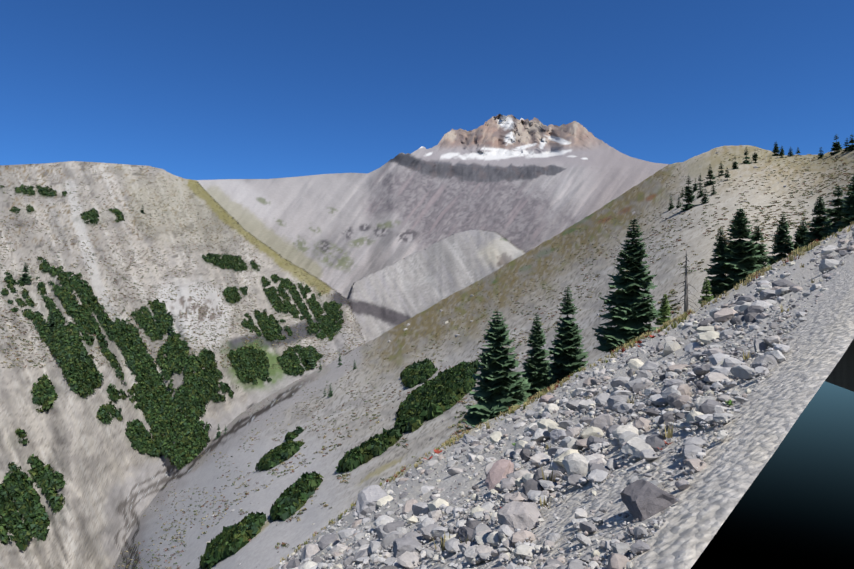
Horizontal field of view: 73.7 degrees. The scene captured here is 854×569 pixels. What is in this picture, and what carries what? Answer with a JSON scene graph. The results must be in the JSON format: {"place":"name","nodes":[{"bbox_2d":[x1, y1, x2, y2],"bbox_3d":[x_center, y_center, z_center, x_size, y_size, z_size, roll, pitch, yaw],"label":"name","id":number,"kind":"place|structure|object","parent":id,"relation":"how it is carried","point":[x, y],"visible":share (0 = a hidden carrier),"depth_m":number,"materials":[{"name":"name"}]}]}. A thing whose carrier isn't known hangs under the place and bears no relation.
{"place":"outdoors","nodes":[
{"label":"outdoors","id":0,"kind":"place"},
{"bbox_2d":[0,114,853,568],"bbox_3d":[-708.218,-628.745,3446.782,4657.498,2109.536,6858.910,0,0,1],"label":"mountain terrain","id":1,"kind":"structure","parent":0,"point":[390,250],"depth_m":285.59,"materials":[{"name":"grey stone"}]},
{"bbox_2d":[0,184,343,550],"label":"shrubs","id":2,"kind":"object","parent":1,"relation":"on","point":[159,405],"depth_m":372.57,"materials":[{"name":"green plant"}]},
{"bbox_2d":[0,164,364,368],"bbox_3d":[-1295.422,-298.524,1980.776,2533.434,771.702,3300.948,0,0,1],"label":"grass tufts","id":3,"kind":"object","parent":1,"relation":"on","point":[24,344],"depth_m":499.43,"materials":[{"name":"beige plant"}]},
{"bbox_2d":[199,358,479,568],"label":"slope shrubs","id":4,"kind":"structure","parent":1,"relation":"on","point":[441,393],"depth_m":106.22,"materials":[{"name":"green plant"}]},
{"bbox_2d":[19,134,853,438],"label":"conifer trees","id":5,"kind":"object","parent":1,"relation":"on","point":[501,388],"depth_m":63.28,"materials":[{"name":"green plant"}]},
{"bbox_2d":[113,145,853,568],"bbox_3d":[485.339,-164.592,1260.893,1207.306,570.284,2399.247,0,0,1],"label":"slope tussocks","id":6,"kind":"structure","parent":1,"relation":"on","point":[673,311],"depth_m":140.40,"materials":[{"name":"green plant"}]},
{"bbox_2d":[206,152,832,564],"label":"slope stones","id":7,"kind":"object","parent":1,"relation":"on","point":[474,360],"visible":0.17,"depth_m":147.26,"materials":[{"name":"grey stone"}]},
{"bbox_2d":[269,221,853,568],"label":"grass tufts","id":8,"kind":"object","parent":1,"relation":"on","point":[761,271],"visible":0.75,"depth_m":40.83,"materials":[{"name":"plant"}]},
{"bbox_2d":[277,224,853,568],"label":"scree rocks","id":9,"kind":"object","parent":1,"relation":"on","point":[517,517],"visible":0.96,"depth_m":7.15,"materials":[{"name":"grey stone"}]},
{"bbox_2d":[671,252,700,312],"bbox_3d":[25.601,-0.139,56.580,3.026,6.442,2.290,0,0,44],"label":"dead snag","id":10,"kind":"object","parent":1,"relation":"on","point":[685,299],"visible":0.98,"depth_m":56.60,"materials":[{"name":"grey wood"}]},
{"bbox_2d":[0,0,853,568],"label":"sky","id":11,"kind":"structure","parent":0,"point":[187,89],"materials":[{"name":"blue"}]}
]}

